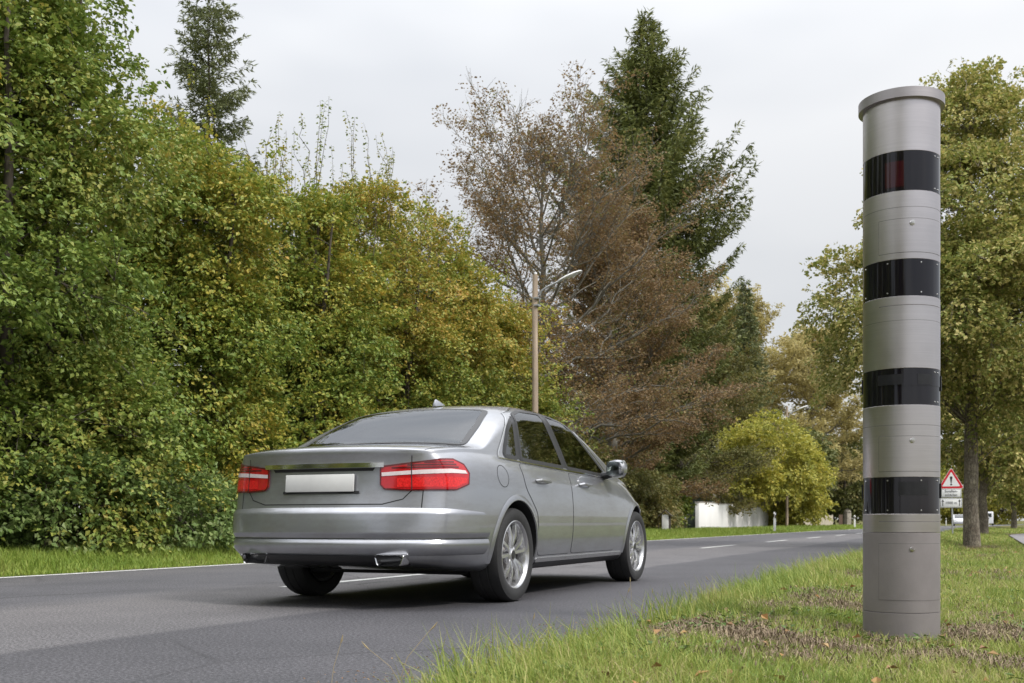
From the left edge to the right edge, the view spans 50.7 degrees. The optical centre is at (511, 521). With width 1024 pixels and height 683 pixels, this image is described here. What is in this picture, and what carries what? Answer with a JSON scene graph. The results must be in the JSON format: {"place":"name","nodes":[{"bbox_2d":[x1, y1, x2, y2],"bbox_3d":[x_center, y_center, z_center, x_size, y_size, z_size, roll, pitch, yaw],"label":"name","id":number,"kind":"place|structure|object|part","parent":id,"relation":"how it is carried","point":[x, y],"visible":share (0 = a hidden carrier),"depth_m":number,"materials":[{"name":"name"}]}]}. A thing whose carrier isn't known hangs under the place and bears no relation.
{"place":"outdoors","nodes":[
{"label":"outdoors","id":0,"kind":"place"},
{"bbox_2d":[0,524,1023,682],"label":"road","id":1,"kind":"structure","parent":0,"point":[245,623],"depth_m":6.74,"materials":[{"name":"grey asphalt"}]},
{"bbox_2d":[233,399,646,600],"bbox_3d":[-0.291,-0.201,9.406,2.227,1.562,5.034,0,0,24],"label":"silver car","id":2,"kind":"object","parent":1,"relation":"on","point":[496,503],"visible":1,"depth_m":7.50,"materials":[{"name":"grey paint"}]},
{"bbox_3d":[-0.837,-0.712,8.164,1.392,0.343,0.754,0,0,24],"label":"rear window","id":3,"kind":"part","parent":2,"relation":"part of","materials":[{"name":"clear glass"}]},
{"bbox_3d":[0.001,-0.623,8.019,0.092,0.341,0.471,0,0,5],"label":"side window","id":4,"kind":"part","parent":2,"relation":"part of","materials":[{"name":"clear glass"}]},
{"bbox_3d":[0.137,-0.663,8.493,0.259,0.471,0.876,0,0,24],"label":"side window","id":5,"kind":"part","parent":2,"relation":"part of","materials":[{"name":"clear glass"}]},
{"bbox_3d":[0.290,-0.084,8.397,0.093,0.683,1.003,0,0,24],"label":"door","id":6,"kind":"part","parent":2,"relation":"part of","materials":[{"name":"silver metal"}]},
{"bbox_3d":[0.542,-0.648,9.411,0.255,0.494,1.012,0,0,24],"label":"side window","id":7,"kind":"part","parent":2,"relation":"part of","materials":[{"name":"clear glass"}]},
{"bbox_3d":[0.731,-0.070,9.421,0.098,0.655,1.231,0,0,24],"label":"door","id":8,"kind":"part","parent":2,"relation":"part of","materials":[{"name":"silver metal"}]},
{"bbox_2d":[0,525,962,577],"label":"edge line marking","id":9,"kind":"object","parent":1,"relation":"on","point":[232,564],"visible":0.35,"depth_m":12.96,"materials":[{"name":"paint"}]},
{"bbox_2d":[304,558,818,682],"bbox_3d":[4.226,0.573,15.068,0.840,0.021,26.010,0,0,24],"label":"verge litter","id":10,"kind":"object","parent":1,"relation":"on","point":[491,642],"visible":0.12,"depth_m":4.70,"materials":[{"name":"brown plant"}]},
{"bbox_2d":[281,525,990,586],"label":"line markings","id":11,"kind":"object","parent":1,"relation":"on","point":[422,574],"visible":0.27,"depth_m":11.31,"materials":[{"name":"paint"}]},
{"bbox_2d":[953,514,962,525],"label":"oncoming car","id":12,"kind":"object","parent":1,"relation":"on","point":[957,518],"visible":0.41,"depth_m":140.18,"materials":[{"name":"white paint"}]},
{"bbox_2d":[0,515,1023,682],"bbox_3d":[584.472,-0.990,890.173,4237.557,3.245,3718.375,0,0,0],"label":"ground","id":13,"kind":"structure","parent":0,"point":[941,524],"depth_m":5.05,"materials":[{"name":"green plant"}]},
{"bbox_2d":[0,0,99,550],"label":"hedge maple","id":14,"kind":"object","parent":13,"relation":"on","point":[7,229],"visible":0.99,"depth_m":13.52,"materials":[{"name":"green plant"}]},
{"bbox_2d":[0,447,166,554],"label":"shrub","id":15,"kind":"object","parent":13,"relation":"on","point":[26,513],"visible":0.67,"depth_m":14.17,"materials":[{"name":"green plant"}]},
{"bbox_2d":[0,0,230,556],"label":"hedge maple","id":16,"kind":"object","parent":13,"relation":"on","point":[48,79],"visible":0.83,"depth_m":14.99,"materials":[{"name":"green plant"}]},
{"bbox_2d":[71,391,184,546],"bbox_3d":[-5.914,-0.563,16.042,1.935,2.812,1.856,0,0,-35],"label":"shrub","id":17,"kind":"object","parent":13,"relation":"on","point":[136,446],"visible":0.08,"depth_m":15.76,"materials":[{"name":"green plant"}]},
{"bbox_2d":[63,452,237,554],"bbox_3d":[-5.307,-0.192,16.541,2.713,1.836,3.059,0,0,0],"label":"shrub","id":18,"kind":"object","parent":13,"relation":"on","point":[224,527],"visible":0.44,"depth_m":16.18,"materials":[{"name":"green plant"}]},
{"bbox_2d":[15,62,330,539],"bbox_3d":[-6.026,-3.560,19.557,6.021,9.103,5.326,0,0,26],"label":"hedge maple","id":19,"kind":"object","parent":13,"relation":"on","point":[218,300],"visible":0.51,"depth_m":18.59,"materials":[{"name":"green plant"}]},
{"bbox_2d":[177,479,236,541],"bbox_3d":[-4.679,0.057,18.580,2.184,1.611,2.174,0,0,40],"label":"shrub","id":20,"kind":"object","parent":13,"relation":"on","point":[218,539],"visible":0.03,"depth_m":17.95,"materials":[{"name":"green plant"}]},
{"bbox_2d":[152,0,264,532],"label":"spruce","id":21,"kind":"object","parent":13,"relation":"on","point":[207,84],"visible":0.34,"depth_m":37.55,"materials":[{"name":"green plant"}]},
{"bbox_2d":[49,231,388,538],"bbox_3d":[-7.339,-3.148,28.283,7.080,8.423,11.749,0,0,18],"label":"hedge hornbeam","id":22,"kind":"object","parent":13,"relation":"on","point":[177,364],"depth_m":25.22,"materials":[{"name":"green plant"}]},
{"bbox_2d":[158,96,416,475],"bbox_3d":[-4.971,-4.066,22.664,6.089,10.009,5.445,0,0,0],"label":"hedge maple","id":23,"kind":"object","parent":13,"relation":"on","point":[341,328],"visible":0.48,"depth_m":21.68,"materials":[{"name":"green plant"}]},
{"bbox_2d":[252,111,496,441],"bbox_3d":[-3.558,-4.354,25.345,6.398,10.568,5.242,0,0,-22],"label":"hedge hornbeam","id":24,"kind":"object","parent":13,"relation":"on","point":[422,383],"visible":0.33,"depth_m":24.69,"materials":[{"name":"green plant"}]},
{"bbox_2d":[0,524,862,576],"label":"verge grass","id":25,"kind":"structure","parent":13,"relation":"on","point":[42,561],"depth_m":14.45,"materials":[{"name":"green plant"}]},
{"bbox_2d":[366,195,529,410],"bbox_3d":[-1.896,-3.701,28.292,5.194,9.232,4.956,0,0,-15],"label":"hedge hornbeam","id":26,"kind":"object","parent":13,"relation":"on","point":[487,372],"visible":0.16,"depth_m":27.51,"materials":[{"name":"green plant"}]},
{"bbox_2d":[418,285,597,448],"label":"hedge hornbeam","id":27,"kind":"object","parent":13,"relation":"on","point":[547,401],"visible":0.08,"depth_m":29.55,"materials":[{"name":"green plant"}]},
{"bbox_2d":[508,354,584,429],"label":"tree","id":28,"kind":"object","parent":13,"relation":"on","point":[554,396],"depth_m":62.32,"materials":[{"name":"green plant"}]},
{"bbox_2d":[532,270,581,412],"bbox_3d":[1.110,-2.784,26.814,1.338,6.920,0.190,0,0,24],"label":"street lamp","id":29,"kind":"object","parent":13,"relation":"on","point":[535,302],"visible":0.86,"depth_m":26.98,"materials":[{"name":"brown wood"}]},
{"bbox_2d":[331,559,798,682],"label":"seed stalks","id":30,"kind":"object","parent":13,"relation":"on","point":[436,623],"visible":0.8,"depth_m":3.83,"materials":[{"name":"plant"}]},
{"bbox_2d":[364,59,770,459],"bbox_3d":[0.832,-8.616,43.629,14.560,18.372,15.716,0,0,-24],"label":"copper beech","id":31,"kind":"object","parent":13,"relation":"on","point":[502,229],"visible":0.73,"depth_m":41.77,"materials":[{"name":"brown plant"}]},
{"bbox_2d":[542,358,602,438],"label":"tree","id":32,"kind":"object","parent":13,"relation":"on","point":[580,396],"visible":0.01,"depth_m":75.42,"materials":[{"name":"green plant"}]},
{"bbox_2d":[510,187,734,506],"bbox_3d":[4.884,-7.505,51.648,10.988,16.163,12.312,0,0,-24],"label":"copper beech","id":33,"kind":"object","parent":13,"relation":"on","point":[655,346],"visible":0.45,"depth_m":50.55,"materials":[{"name":"brown plant"}]},
{"bbox_2d":[582,436,685,528],"bbox_3d":[3.922,-1.246,43.801,4.196,4.352,11.475,0,0,36],"label":"bush","id":34,"kind":"object","parent":13,"relation":"on","point":[640,484],"visible":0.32,"depth_m":44.13,"materials":[{"name":"green plant"}]},
{"bbox_2d":[533,6,760,496],"bbox_3d":[7.781,-14.807,62.867,13.358,30.628,13.027,0,0,0],"label":"douglas fir","id":35,"kind":"object","parent":13,"relation":"on","point":[657,98],"visible":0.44,"depth_m":61.57,"materials":[{"name":"green plant"}]},
{"bbox_2d":[658,510,671,529],"bbox_3d":[6.220,-0.003,43.791,0.580,0.940,0.360,0,0,14],"label":"wayside box","id":36,"kind":"object","parent":13,"relation":"on","point":[666,521],"visible":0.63,"depth_m":43.70,"materials":[{"name":"white wood"}]},
{"bbox_2d":[655,478,696,528],"bbox_3d":[7.560,-0.564,51.919,2.519,3.156,3.071,0,0,27],"label":"bush","id":37,"kind":"object","parent":13,"relation":"on","point":[687,510],"visible":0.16,"depth_m":51.58,"materials":[{"name":"green plant"}]},
{"bbox_2d":[605,313,787,527],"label":"mixed tree","id":38,"kind":"object","parent":13,"relation":"on","point":[750,458],"visible":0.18,"depth_m":66.03,"materials":[{"name":"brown plant"}]},
{"bbox_2d":[687,485,716,527],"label":"garden hut","id":39,"kind":"object","parent":13,"relation":"on","point":[691,522],"visible":0.19,"depth_m":68.26,"materials":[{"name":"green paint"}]},
{"bbox_2d":[684,431,729,520],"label":"tree","id":40,"kind":"object","parent":13,"relation":"on","point":[708,453],"depth_m":89.82,"materials":[{"name":"green plant"}]},
{"bbox_2d":[669,358,767,502],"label":"mixed tree","id":41,"kind":"object","parent":13,"relation":"on","point":[746,376],"visible":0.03,"depth_m":79.74,"materials":[{"name":"green plant"}]},
{"bbox_2d":[695,501,767,527],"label":"garden wall","id":42,"kind":"structure","parent":13,"relation":"on","point":[716,515],"depth_m":65.88,"materials":[{"name":"stone"}]},
{"bbox_2d":[696,404,784,501],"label":"tree","id":43,"kind":"object","parent":13,"relation":"on","point":[759,439],"depth_m":117.25,"materials":[{"name":"green plant"}]},
{"bbox_2d":[458,568,1023,682],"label":"weeds","id":44,"kind":"object","parent":13,"relation":"on","point":[835,614],"visible":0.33,"depth_m":5.28,"materials":[{"name":"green plant"}]},
{"bbox_2d":[708,279,781,515],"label":"spruce","id":45,"kind":"object","parent":13,"relation":"on","point":[752,329],"visible":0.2,"depth_m":94.26,"materials":[{"name":"green plant"}]},
{"bbox_2d":[468,539,1023,682],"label":"dead grass","id":46,"kind":"structure","parent":13,"relation":"on","point":[758,631],"depth_m":5.09,"materials":[{"name":"beige plant"}]},
{"bbox_2d":[672,275,826,501],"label":"golden tree","id":47,"kind":"object","parent":13,"relation":"on","point":[764,330],"visible":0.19,"depth_m":102.02,"materials":[{"name":"green plant"}]},
{"bbox_2d":[773,512,775,530],"bbox_3d":[13.736,0.128,56.439,0.135,1.240,0.121,0,0,24],"label":"delineator post","id":48,"kind":"object","parent":13,"relation":"on","point":[774,521],"visible":0.96,"depth_m":56.40,"materials":[{"name":"white plastic"}]},
{"bbox_2d":[710,409,839,525],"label":"yellow maple","id":49,"kind":"object","parent":13,"relation":"on","point":[797,477],"visible":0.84,"depth_m":72.87,"materials":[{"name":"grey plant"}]},
{"bbox_2d":[785,405,806,525],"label":"street lamp","id":50,"kind":"object","parent":13,"relation":"on","point":[786,510],"visible":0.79,"depth_m":75.85,"materials":[{"name":"metal"}]},
{"bbox_2d":[758,424,840,525],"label":"tree","id":51,"kind":"object","parent":13,"relation":"on","point":[831,453],"visible":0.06,"depth_m":95.19,"materials":[{"name":"green plant"}]},
{"bbox_2d":[584,546,1023,682],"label":"fallen leaves","id":52,"kind":"object","parent":13,"relation":"on","point":[765,616],"visible":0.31,"depth_m":4.62,"materials":[{"name":"brown plant"}]},
{"bbox_2d":[760,322,862,482],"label":"golden tree","id":53,"kind":"object","parent":13,"relation":"on","point":[804,388],"visible":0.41,"depth_m":106.38,"materials":[{"name":"green plant"}]},
{"bbox_2d":[803,514,832,524],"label":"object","id":54,"kind":"object","parent":13,"relation":"on","point":[826,522],"visible":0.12,"depth_m":100.44,"materials":[{"name":"beige concrete"}]},
{"bbox_2d":[777,406,861,524],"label":"tree","id":55,"kind":"object","parent":13,"relation":"on","point":[801,414],"visible":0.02,"depth_m":122.06,"materials":[{"name":"green plant"}]},
{"bbox_2d":[838,515,842,524],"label":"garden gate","id":56,"kind":"structure","parent":13,"relation":"on","point":[840,522],"depth_m":106.82,"materials":[{"name":"brown wood"}]},
{"bbox_2d":[820,430,862,524],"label":"tree","id":57,"kind":"object","parent":13,"relation":"on","point":[844,500],"visible":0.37,"depth_m":112.28,"materials":[{"name":"green plant"}]},
{"bbox_2d":[844,508,850,524],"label":"gate post","id":58,"kind":"object","parent":13,"relation":"on","point":[847,515],"visible":0.81,"depth_m":110.28,"materials":[{"name":"stone"}]},
{"bbox_2d":[858,86,944,640],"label":"speed camera column","id":59,"kind":"structure","parent":13,"relation":"on","point":[902,484],"depth_m":5.41,"materials":[{"name":"grey metal"}]},
{"bbox_2d":[789,55,1023,547],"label":"linden tree","id":60,"kind":"object","parent":13,"relation":"on","point":[981,259],"visible":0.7,"depth_m":23.89,"materials":[{"name":"green plant"}]},
{"bbox_2d":[940,469,962,533],"bbox_3d":[16.701,-0.611,41.074,0.865,2.803,0.084,0,0,23],"label":"warning sign","id":61,"kind":"object","parent":13,"relation":"on","point":[952,486],"visible":0.99,"depth_m":41.04,"materials":[{"name":"metal"}]},
{"bbox_2d":[940,450,990,523],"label":"tree","id":62,"kind":"object","parent":13,"relation":"on","point":[945,513],"visible":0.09,"depth_m":174.54,"materials":[{"name":"green plant"}]},
{"bbox_2d":[940,295,1023,533],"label":"linden tree","id":63,"kind":"object","parent":13,"relation":"on","point":[996,467],"visible":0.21,"depth_m":48.58,"materials":[{"name":"green plant"}]},
{"bbox_2d":[957,423,1023,527],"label":"linden tree","id":64,"kind":"object","parent":13,"relation":"on","point":[1001,490],"visible":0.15,"depth_m":87.76,"materials":[{"name":"green plant"}]},
{"bbox_2d":[987,482,1023,524],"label":"tree","id":65,"kind":"object","parent":13,"relation":"on","point":[1000,517],"visible":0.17,"depth_m":194.08,"materials":[{"name":"green plant"}]},
{"bbox_2d":[997,481,1023,513],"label":"linden tree","id":66,"kind":"object","parent":13,"relation":"on","point":[1019,508],"visible":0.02,"depth_m":106.96,"materials":[{"name":"green plant"}]},
{"bbox_2d":[1010,534,1023,543],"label":"footpath","id":67,"kind":"structure","parent":13,"relation":"on","point":[1019,537],"depth_m":38.34,"materials":[{"name":"concrete"}]},
{"bbox_2d":[1,0,1023,520],"label":"sky","id":68,"kind":"structure","parent":0,"point":[797,74],"materials":[{"name":"white"}]},
{"bbox_2d":[988,512,992,524],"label":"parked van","id":69,"kind":"object","parent":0,"point":[990,514],"visible":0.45,"depth_m":155.05,"materials":[{"name":"white paint"}]}
]}

